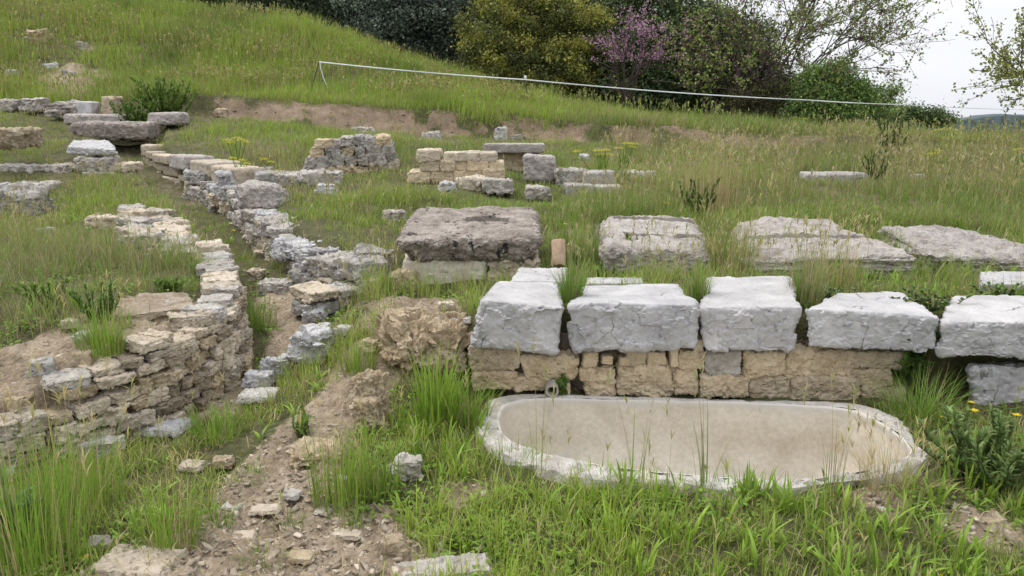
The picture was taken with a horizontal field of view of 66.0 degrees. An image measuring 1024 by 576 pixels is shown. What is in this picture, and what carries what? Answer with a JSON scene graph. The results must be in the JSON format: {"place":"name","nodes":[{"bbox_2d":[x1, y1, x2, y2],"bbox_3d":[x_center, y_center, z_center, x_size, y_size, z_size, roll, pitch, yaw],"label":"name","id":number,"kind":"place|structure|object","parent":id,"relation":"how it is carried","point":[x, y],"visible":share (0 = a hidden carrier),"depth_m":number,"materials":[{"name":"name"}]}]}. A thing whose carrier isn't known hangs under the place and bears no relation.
{"place":"outdoors","nodes":[
{"label":"outdoors","id":0,"kind":"place"},
{"bbox_2d":[0,0,1023,575],"bbox_3d":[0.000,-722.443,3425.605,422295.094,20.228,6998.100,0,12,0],"label":"ground","id":1,"kind":"structure","parent":0,"point":[14,362],"depth_m":4.46,"materials":[{"name":"soil"}]},
{"bbox_2d":[0,126,43,150],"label":"stone block","id":2,"kind":"structure","parent":1,"relation":"on","point":[20,137],"depth_m":11.29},
{"bbox_2d":[0,464,44,540],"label":"leafy plant","id":3,"kind":"object","parent":1,"relation":"on","point":[4,489],"visible":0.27,"depth_m":3.02,"materials":[{"name":"green plant"}]},
{"bbox_2d":[0,181,55,215],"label":"boulder","id":4,"kind":"object","parent":1,"relation":"on","point":[30,195],"visible":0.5,"depth_m":9.11,"materials":[{"name":"stone"}]},
{"bbox_2d":[0,162,71,173],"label":"rubble wall","id":5,"kind":"structure","parent":1,"relation":"on","point":[25,167],"depth_m":11.38,"materials":[{"name":"stone"}]},
{"bbox_2d":[10,277,72,306],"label":"leafy plant","id":6,"kind":"object","parent":1,"relation":"on","point":[34,286],"visible":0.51,"depth_m":4.76,"materials":[{"name":"green plant"}]},
{"bbox_2d":[0,373,121,575],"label":"grass tuft","id":7,"kind":"object","parent":1,"relation":"on","point":[30,543],"visible":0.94,"depth_m":2.83,"materials":[{"name":"green plant"}]},
{"bbox_2d":[0,345,153,527],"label":"grass tuft","id":8,"kind":"object","parent":1,"relation":"on","point":[95,489],"visible":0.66,"depth_m":3.22,"materials":[{"name":"green plant"}]},
{"bbox_2d":[67,278,119,320],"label":"leafy plant","id":9,"kind":"object","parent":1,"relation":"on","point":[81,303],"visible":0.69,"depth_m":4.44,"materials":[{"name":"green plant"}]},
{"bbox_2d":[47,269,140,358],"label":"grass tuft","id":10,"kind":"object","parent":1,"relation":"on","point":[95,340],"visible":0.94,"depth_m":4.04,"materials":[{"name":"green plant"}]},
{"bbox_2d":[63,113,131,124],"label":"stone beam","id":11,"kind":"structure","parent":1,"relation":"on","point":[69,119],"depth_m":14.67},
{"bbox_2d":[53,139,143,175],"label":"rubble pier","id":12,"kind":"structure","parent":1,"relation":"on","point":[96,148],"depth_m":11.59,"materials":[{"name":"stone"}]},
{"bbox_2d":[79,434,125,462],"bbox_3d":[-1.994,0.789,3.846,0.212,0.130,0.178,0,12,0],"label":"stone","id":13,"kind":"object","parent":1,"relation":"on","point":[107,442],"visible":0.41,"depth_m":3.79,"materials":[{"name":"stone"}]},
{"bbox_2d":[70,120,160,140],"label":"stone beam","id":14,"kind":"structure","parent":1,"relation":"on","point":[127,130],"depth_m":13.75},
{"bbox_2d":[0,239,254,478],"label":"dry stone wall","id":15,"kind":"structure","parent":1,"relation":"on","point":[175,367],"depth_m":4.17,"materials":[{"name":"stone"}]},
{"bbox_2d":[25,356,57,377],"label":"stone","id":16,"kind":"object","parent":15,"relation":"on","point":[48,364],"visible":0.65,"depth_m":3.88,"materials":[{"name":"stone"}]},
{"bbox_2d":[116,291,193,321],"bbox_3d":[-2.163,0.128,4.809,0.446,0.128,0.505,-5,13,-23],"label":"capstone","id":17,"kind":"object","parent":15,"relation":"on","point":[159,308],"visible":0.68,"depth_m":4.71,"materials":[{"name":"brown stone"}]},
{"bbox_2d":[78,543,187,575],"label":"rock","id":18,"kind":"object","parent":1,"relation":"on","point":[129,557],"visible":0.92,"depth_m":2.81,"materials":[{"name":"stone"}]},
{"bbox_2d":[108,96,158,141],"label":"bush","id":19,"kind":"object","parent":1,"relation":"on","point":[141,115],"visible":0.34,"depth_m":14.78,"materials":[{"name":"green plant"}]},
{"bbox_2d":[71,427,238,551],"bbox_3d":[-1.283,0.753,2.939,0.613,0.493,0.514,0,12,0],"label":"grass tuft","id":20,"kind":"object","parent":1,"relation":"on","point":[190,523],"visible":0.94,"depth_m":2.97,"materials":[{"name":"green plant"}]},
{"bbox_2d":[114,203,199,257],"bbox_3d":[-3.410,-0.502,7.562,0.712,0.406,2.755,-6,13,-26],"label":"rubble footing","id":21,"kind":"object","parent":1,"relation":"on","point":[139,214],"visible":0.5,"depth_m":7.57,"materials":[{"name":"stone"}]},
{"bbox_2d":[127,75,198,112],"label":"bush","id":22,"kind":"object","parent":1,"relation":"on","point":[177,100],"visible":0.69,"depth_m":15.34,"materials":[{"name":"green plant"}]},
{"bbox_2d":[141,417,194,437],"bbox_3d":[-1.843,0.727,4.155,0.300,0.059,0.218,2,12,11],"label":"stone","id":23,"kind":"object","parent":1,"relation":"on","point":[174,423],"visible":0.6,"depth_m":4.09,"materials":[{"name":"white stone"}]},
{"bbox_2d":[147,112,188,125],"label":"stone block","id":24,"kind":"structure","parent":1,"relation":"on","point":[170,118],"depth_m":14.48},
{"bbox_2d":[141,144,265,184],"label":"ashlar wall","id":25,"kind":"structure","parent":1,"relation":"on","point":[171,166],"depth_m":11.44,"materials":[{"name":"stone"}]},
{"bbox_2d":[177,396,257,447],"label":"grass tuft","id":26,"kind":"object","parent":1,"relation":"on","point":[213,432],"visible":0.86,"depth_m":3.92,"materials":[{"name":"green plant"}]},
{"bbox_2d":[235,387,279,403],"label":"stone","id":27,"kind":"object","parent":1,"relation":"on","point":[250,392],"visible":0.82,"depth_m":4.38,"materials":[{"name":"stone"}]},
{"bbox_2d":[241,369,275,388],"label":"stone","id":28,"kind":"object","parent":1,"relation":"on","point":[249,380],"visible":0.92,"depth_m":4.59,"materials":[{"name":"white stone"}]},
{"bbox_2d":[180,168,353,283],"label":"dry stone wall","id":29,"kind":"structure","parent":1,"relation":"on","point":[279,239],"depth_m":7.73,"materials":[{"name":"stone"}]},
{"bbox_2d":[234,180,289,208],"bbox_3d":[-2.771,-1.008,8.795,0.595,0.385,0.468,3,12,16],"label":"boulder","id":30,"kind":"object","parent":29,"relation":"on","point":[253,194],"visible":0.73,"depth_m":8.61,"materials":[{"name":"grey stone"}]},
{"bbox_2d":[245,267,288,331],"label":"grass tuft","id":31,"kind":"object","parent":1,"relation":"on","point":[254,318],"visible":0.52,"depth_m":5.73,"materials":[{"name":"green plant"}]},
{"bbox_2d":[255,277,293,295],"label":"stone","id":32,"kind":"object","parent":1,"relation":"on","point":[273,285],"visible":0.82,"depth_m":6.55,"materials":[{"name":"stone"}]},
{"bbox_2d":[254,168,343,186],"bbox_3d":[-2.723,-1.303,9.915,1.194,0.396,0.551,-3,12,-12],"label":"rubble footing","id":33,"kind":"object","parent":1,"relation":"on","point":[272,177],"visible":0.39,"depth_m":9.72,"materials":[{"name":"stone"}]},
{"bbox_2d":[218,0,388,36],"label":"evergreen tree","id":34,"kind":"object","parent":1,"relation":"on","point":[317,8],"visible":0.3,"depth_m":27.41,"materials":[{"name":"green plant"}]},
{"bbox_2d":[287,325,336,367],"bbox_3d":[-1.227,0.364,4.835,0.301,0.280,0.270,3,12,12],"label":"stone","id":35,"kind":"object","parent":1,"relation":"on","point":[303,339],"visible":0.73,"depth_m":4.76,"materials":[{"name":"white stone"}]},
{"bbox_2d":[287,436,346,469],"bbox_3d":[-0.904,0.776,3.648,0.279,0.168,0.237,0,12,0],"label":"rock","id":36,"kind":"object","parent":1,"relation":"on","point":[298,462],"visible":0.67,"depth_m":3.59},
{"bbox_2d":[289,254,390,314],"bbox_3d":[-1.289,-0.033,5.957,0.827,0.408,0.399,-11,17,-43],"label":"stone footing","id":37,"kind":"object","parent":1,"relation":"on","point":[317,294],"visible":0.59,"depth_m":5.79,"materials":[{"name":"stone"}]},
{"bbox_2d":[284,367,404,518],"bbox_3d":[-0.699,0.652,3.222,0.430,0.561,0.434,6,13,26],"label":"grass tuft","id":38,"kind":"object","parent":1,"relation":"on","point":[343,489],"visible":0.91,"depth_m":3.25,"materials":[{"name":"green plant"}]},
{"bbox_2d":[303,133,399,174],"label":"rubble wall","id":39,"kind":"structure","parent":1,"relation":"on","point":[356,153],"depth_m":10.76,"materials":[{"name":"stone"}]},
{"bbox_2d":[326,322,383,375],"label":"grass tuft","id":40,"kind":"object","parent":1,"relation":"on","point":[356,361],"visible":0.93,"depth_m":4.41,"materials":[{"name":"green plant"}]},
{"bbox_2d":[349,395,380,430],"bbox_3d":[-0.735,0.638,3.984,0.170,0.208,0.164,0,12,0],"label":"rock","id":41,"kind":"object","parent":1,"relation":"on","point":[369,403],"visible":0.71,"depth_m":3.93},
{"bbox_2d":[350,368,395,429],"bbox_3d":[-0.700,0.588,4.024,0.216,0.367,0.176,5,13,22],"label":"rock","id":42,"kind":"object","parent":1,"relation":"on","point":[373,382],"visible":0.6,"depth_m":3.97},
{"bbox_2d":[345,414,419,502],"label":"grass tuft","id":43,"kind":"object","parent":1,"relation":"on","point":[377,483],"visible":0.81,"depth_m":3.33,"materials":[{"name":"green plant"}]},
{"bbox_2d":[378,533,411,558],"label":"rock","id":44,"kind":"object","parent":1,"relation":"on","point":[396,545],"visible":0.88,"depth_m":2.94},
{"bbox_2d":[387,452,423,481],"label":"rock","id":45,"kind":"object","parent":1,"relation":"on","point":[414,463],"visible":0.75,"depth_m":3.47,"materials":[{"name":"stone"}]},
{"bbox_2d":[326,0,499,71],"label":"evergreen tree","id":46,"kind":"object","parent":1,"relation":"on","point":[417,24],"visible":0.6,"depth_m":26.46,"materials":[{"name":"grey plant"}]},
{"bbox_2d":[372,307,473,373],"bbox_3d":[-0.514,0.299,4.644,0.621,0.387,0.586,0,12,0],"label":"boulder","id":47,"kind":"object","parent":1,"relation":"on","point":[396,330],"visible":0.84,"depth_m":4.45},
{"bbox_2d":[385,340,480,430],"bbox_3d":[-0.406,0.489,4.040,0.530,0.490,0.453,0,12,0],"label":"grass tuft","id":48,"kind":"object","parent":1,"relation":"on","point":[425,405],"visible":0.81,"depth_m":4.02,"materials":[{"name":"green plant"}]},
{"bbox_2d":[391,552,492,575],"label":"rock","id":49,"kind":"object","parent":1,"relation":"on","point":[420,565],"visible":0.67,"depth_m":2.85,"materials":[{"name":"stone"}]},
{"bbox_2d":[407,148,504,183],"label":"tan masonry wall","id":50,"kind":"structure","parent":1,"relation":"on","point":[453,164],"depth_m":9.93,"materials":[{"name":"stone"}]},
{"bbox_2d":[415,363,523,431],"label":"grass tuft","id":51,"kind":"object","parent":1,"relation":"on","point":[470,412],"visible":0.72,"depth_m":4.02,"materials":[{"name":"green plant"}]},
{"bbox_2d":[402,249,540,285],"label":"plinth","id":52,"kind":"structure","parent":1,"relation":"on","point":[482,265],"depth_m":5.97,"materials":[{"name":"beige stone"}]},
{"bbox_2d":[396,205,542,262],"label":"stone slab","id":53,"kind":"structure","parent":52,"relation":"on","point":[489,233],"depth_m":5.94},
{"bbox_2d":[481,177,514,196],"bbox_3d":[-0.180,-1.243,9.647,0.429,0.237,0.470,0,12,0],"label":"stone block","id":54,"kind":"object","parent":1,"relation":"on","point":[501,187],"depth_m":9.45,"materials":[{"name":"stone"}]},
{"bbox_2d":[458,431,556,483],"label":"grass tuft","id":55,"kind":"object","parent":1,"relation":"on","point":[499,456],"visible":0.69,"depth_m":3.58,"materials":[{"name":"green plant"}]},
{"bbox_2d":[0,83,1023,461],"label":"meadow grass","id":56,"kind":"structure","parent":1,"relation":"on","point":[940,201],"depth_m":8.36,"materials":[{"name":"green plant"}]},
{"bbox_2d":[0,0,1023,145],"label":"hill grass","id":57,"kind":"structure","parent":1,"relation":"on","point":[280,25],"depth_m":19.60,"materials":[{"name":"green plant"}]},
{"bbox_2d":[0,0,1023,575],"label":"dry grass","id":58,"kind":"structure","parent":1,"relation":"on","point":[918,132],"depth_m":11.47,"materials":[{"name":"green plant"}]},
{"bbox_2d":[0,194,1023,575],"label":"broadleaf weeds","id":59,"kind":"object","parent":1,"relation":"on","point":[838,552],"visible":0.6,"depth_m":3.15,"materials":[{"name":"green plant"}]},
{"bbox_2d":[0,234,1023,575],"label":"weeds","id":60,"kind":"object","parent":1,"relation":"on","point":[548,524],"visible":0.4,"depth_m":3.21,"materials":[{"name":"green plant"}]},
{"bbox_2d":[498,153,538,171],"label":"stone block","id":61,"kind":"structure","parent":1,"relation":"on","point":[512,161],"depth_m":12.06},
{"bbox_2d":[484,143,544,152],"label":"stone slab","id":62,"kind":"structure","parent":61,"relation":"on","point":[518,147],"depth_m":11.82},
{"bbox_2d":[445,0,627,101],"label":"evergreen tree","id":63,"kind":"object","parent":1,"relation":"on","point":[571,52],"visible":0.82,"depth_m":24.66,"materials":[{"name":"green plant"}]},
{"bbox_2d":[510,267,567,288],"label":"stone slab","id":64,"kind":"structure","parent":1,"relation":"on","point":[522,274],"depth_m":5.32,"materials":[{"name":"white stone"}]},
{"bbox_2d":[522,153,556,182],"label":"stone block","id":65,"kind":"structure","parent":1,"relation":"on","point":[538,167],"depth_m":10.50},
{"bbox_2d":[553,167,586,187],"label":"stone block","id":66,"kind":"structure","parent":1,"relation":"on","point":[567,173],"depth_m":10.22,"materials":[{"name":"stone"}]},
{"bbox_2d":[539,223,605,303],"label":"grass tuft","id":67,"kind":"object","parent":1,"relation":"on","point":[569,290],"visible":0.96,"depth_m":4.52,"materials":[{"name":"green plant"}]},
{"bbox_2d":[532,185,624,270],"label":"grass tuft","id":68,"kind":"object","parent":1,"relation":"on","point":[577,243],"visible":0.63,"depth_m":6.25,"materials":[{"name":"green plant"}]},
{"bbox_2d":[561,454,653,503],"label":"grass tuft","id":69,"kind":"object","parent":1,"relation":"on","point":[598,480],"visible":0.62,"depth_m":3.38,"materials":[{"name":"green plant"}]},
{"bbox_2d":[582,0,689,108],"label":"spring tree","id":70,"kind":"object","parent":1,"relation":"on","point":[613,59],"visible":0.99,"depth_m":22.49,"materials":[{"name":"pink plant"}]},
{"bbox_2d":[604,367,669,496],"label":"grass tuft","id":71,"kind":"object","parent":1,"relation":"on","point":[608,378],"visible":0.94,"depth_m":3.26,"materials":[{"name":"green plant"}]},
{"bbox_2d":[598,215,709,274],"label":"stone slab","id":72,"kind":"structure","parent":1,"relation":"on","point":[618,245],"depth_m":6.08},
{"bbox_2d":[564,0,762,115],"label":"evergreen tree","id":73,"kind":"object","parent":1,"relation":"on","point":[664,73],"visible":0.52,"depth_m":25.28,"materials":[{"name":"plant"}]},
{"bbox_2d":[468,332,905,401],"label":"masonry wall","id":74,"kind":"structure","parent":1,"relation":"on","point":[780,373],"depth_m":4.44,"materials":[{"name":"beige stone"}]},
{"bbox_2d":[470,281,564,355],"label":"stone block","id":75,"kind":"structure","parent":74,"relation":"on","point":[508,314],"depth_m":4.32,"materials":[{"name":"white stone"}]},
{"bbox_2d":[567,284,700,353],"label":"stone block","id":76,"kind":"structure","parent":74,"relation":"on","point":[644,318],"depth_m":4.31,"materials":[{"name":"white stone"}]},
{"bbox_2d":[698,276,801,352],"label":"stone block","id":77,"kind":"structure","parent":74,"relation":"on","point":[759,313],"depth_m":4.33,"materials":[{"name":"white stone"}]},
{"bbox_2d":[805,291,938,352],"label":"stone block","id":78,"kind":"structure","parent":74,"relation":"on","point":[883,320],"depth_m":4.32,"materials":[{"name":"white stone"}]},
{"bbox_2d":[892,328,939,384],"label":"leafy plant","id":79,"kind":"object","parent":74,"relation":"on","point":[910,361],"visible":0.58,"depth_m":4.41,"materials":[{"name":"green plant"}]},
{"bbox_2d":[659,234,736,303],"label":"grass tuft","id":80,"kind":"object","parent":1,"relation":"on","point":[699,273],"visible":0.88,"depth_m":4.57,"materials":[{"name":"green plant"}]},
{"bbox_2d":[678,177,720,217],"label":"leafy plant","id":81,"kind":"object","parent":1,"relation":"on","point":[689,200],"visible":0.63,"depth_m":8.25,"materials":[{"name":"green plant"}]},
{"bbox_2d":[474,394,929,499],"bbox_3d":[0.916,0.918,3.904,2.227,0.450,1.234,0,12,0],"label":"stone basin","id":82,"kind":"object","parent":1,"relation":"on","point":[784,436],"visible":0.47,"depth_m":4.35,"materials":[{"name":"beige stone"}]},
{"bbox_2d":[649,118,767,216],"bbox_3d":[2.137,-1.304,8.465,1.207,1.035,1.052,-9,15,-35],"label":"grass tuft","id":83,"kind":"object","parent":1,"relation":"on","point":[718,187],"visible":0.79,"depth_m":8.44,"materials":[{"name":"green plant"}]},
{"bbox_2d":[685,352,731,485],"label":"grass tuft","id":84,"kind":"object","parent":1,"relation":"on","point":[702,471],"visible":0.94,"depth_m":3.30,"materials":[{"name":"green plant"}]},
{"bbox_2d":[667,173,796,273],"bbox_3d":[1.693,-0.483,5.909,1.125,0.782,0.937,0,12,0],"label":"grass tuft","id":85,"kind":"object","parent":1,"relation":"on","point":[725,255],"visible":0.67,"depth_m":5.88,"materials":[{"name":"green plant"}]},
{"bbox_2d":[683,1,805,120],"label":"evergreen tree","id":86,"kind":"object","parent":1,"relation":"on","point":[762,73],"visible":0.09,"depth_m":26.62,"materials":[{"name":"green plant"}]},
{"bbox_2d":[692,461,809,515],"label":"grass tuft","id":87,"kind":"object","parent":1,"relation":"on","point":[744,471],"visible":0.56,"depth_m":3.27,"materials":[{"name":"green plant"}]},
{"bbox_2d":[706,70,806,121],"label":"shrub","id":88,"kind":"object","parent":1,"relation":"on","point":[754,106],"visible":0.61,"depth_m":24.02,"materials":[{"name":"green plant"}]},
{"bbox_2d":[631,0,954,123],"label":"spring tree","id":89,"kind":"object","parent":1,"relation":"on","point":[798,14],"visible":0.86,"depth_m":23.92,"materials":[{"name":"green plant"}]},
{"bbox_2d":[774,213,850,301],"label":"grass tuft","id":90,"kind":"object","parent":1,"relation":"on","point":[801,288],"visible":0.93,"depth_m":4.66,"materials":[{"name":"green plant"}]},
{"bbox_2d":[731,216,916,279],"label":"stone slab","id":91,"kind":"structure","parent":1,"relation":"on","point":[875,253],"depth_m":6.12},
{"bbox_2d":[772,52,889,128],"bbox_3d":[9.597,-5.792,23.908,3.616,2.835,2.429,0,12,0],"label":"shrub","id":92,"kind":"object","parent":1,"relation":"on","point":[830,89],"visible":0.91,"depth_m":23.48,"materials":[{"name":"green plant"}]},
{"bbox_2d":[780,210,882,289],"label":"grass tuft","id":93,"kind":"object","parent":1,"relation":"on","point":[844,273],"visible":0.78,"depth_m":5.14,"materials":[{"name":"green plant"}]},
{"bbox_2d":[800,371,863,496],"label":"grass tuft","id":94,"kind":"object","parent":1,"relation":"on","point":[849,413],"visible":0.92,"depth_m":3.30,"materials":[{"name":"green plant"}]},
{"bbox_2d":[799,171,868,182],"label":"stone block","id":95,"kind":"structure","parent":1,"relation":"on","point":[847,174],"depth_m":11.23,"materials":[{"name":"stone"}]},
{"bbox_2d":[855,77,912,128],"bbox_3d":[11.201,-5.382,24.200,2.278,2.175,1.813,0,12,0],"label":"deciduous tree","id":96,"kind":"object","parent":1,"relation":"on","point":[881,112],"visible":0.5,"depth_m":23.97,"materials":[{"name":"green plant"}]},
{"bbox_2d":[816,404,970,508],"bbox_3d":[1.592,0.687,3.307,0.618,0.412,0.679,0,12,0],"label":"grass tuft","id":97,"kind":"object","parent":1,"relation":"on","point":[867,473],"visible":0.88,"depth_m":3.34,"materials":[{"name":"green plant"}]},
{"bbox_2d":[885,98,965,130],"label":"shrub","id":98,"kind":"object","parent":1,"relation":"on","point":[940,115],"visible":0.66,"depth_m":30.97,"materials":[{"name":"green plant"}]},
{"bbox_2d":[859,362,1007,429],"bbox_3d":[2.143,0.546,4.125,0.860,0.362,0.788,0,12,0],"label":"grass tuft","id":99,"kind":"object","parent":1,"relation":"on","point":[917,410],"visible":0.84,"depth_m":4.18,"materials":[{"name":"green plant"}]},
{"bbox_2d":[878,223,1023,272],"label":"stone slab","id":100,"kind":"structure","parent":1,"relation":"on","point":[942,239],"depth_m":6.34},
{"bbox_2d":[912,401,1023,491],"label":"leafy plant","id":101,"kind":"object","parent":1,"relation":"on","point":[1000,454],"visible":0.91,"depth_m":3.42,"materials":[{"name":"green plant"}]},
{"bbox_2d":[951,0,1023,128],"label":"spring tree","id":102,"kind":"object","parent":1,"relation":"on","point":[1012,72],"visible":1,"depth_m":17.69,"materials":[{"name":"green plant"}]},
{"bbox_2d":[965,362,1023,405],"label":"stone block","id":103,"kind":"structure","parent":1,"relation":"on","point":[996,381],"depth_m":4.41,"materials":[{"name":"white stone"}]},
{"bbox_2d":[934,295,1023,360],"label":"stone block","id":104,"kind":"structure","parent":103,"relation":"on","point":[983,325],"depth_m":4.31,"materials":[{"name":"white stone"}]},
{"bbox_2d":[890,285,972,311],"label":"creeping plant","id":105,"kind":"object","parent":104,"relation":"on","point":[920,299],"visible":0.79,"depth_m":4.62,"materials":[{"name":"green plant"}]},
{"bbox_2d":[978,271,1023,294],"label":"stone slab","id":106,"kind":"structure","parent":1,"relation":"on","point":[998,277],"depth_m":5.34,"materials":[{"name":"white stone"}]},
{"bbox_2d":[0,293,1023,575],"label":"lawn grass","id":107,"kind":"structure","parent":0,"point":[140,443],"depth_m":3.15,"materials":[{"name":"green plant"}]},
{"bbox_2d":[0,89,1023,575],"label":"gravel","id":108,"kind":"structure","parent":0,"point":[300,533],"depth_m":3.12,"materials":[{"name":"stone"}]},
{"bbox_2d":[652,0,1023,121],"label":"sky","id":109,"kind":"structure","parent":0,"point":[946,64],"materials":[{"name":"white"}]},
{"bbox_2d":[909,114,1023,132],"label":"distant hill","id":110,"kind":"structure","parent":0,"point":[997,118],"depth_m":408.97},
{"bbox_3d":[0.359,-4.696,19.040,0.143,0.839,0.067,0,12,0],"label":"fence post","id":111,"kind":"object","parent":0,"visible":0},
{"bbox_2d":[319,61,1021,109],"bbox_3d":[6.207,-5.225,20.625,21.859,1.075,0.702,-3,12,-12],"label":"fence tape","id":112,"kind":"object","parent":111,"relation":"attached to","point":[635,89],"visible":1,"depth_m":19.76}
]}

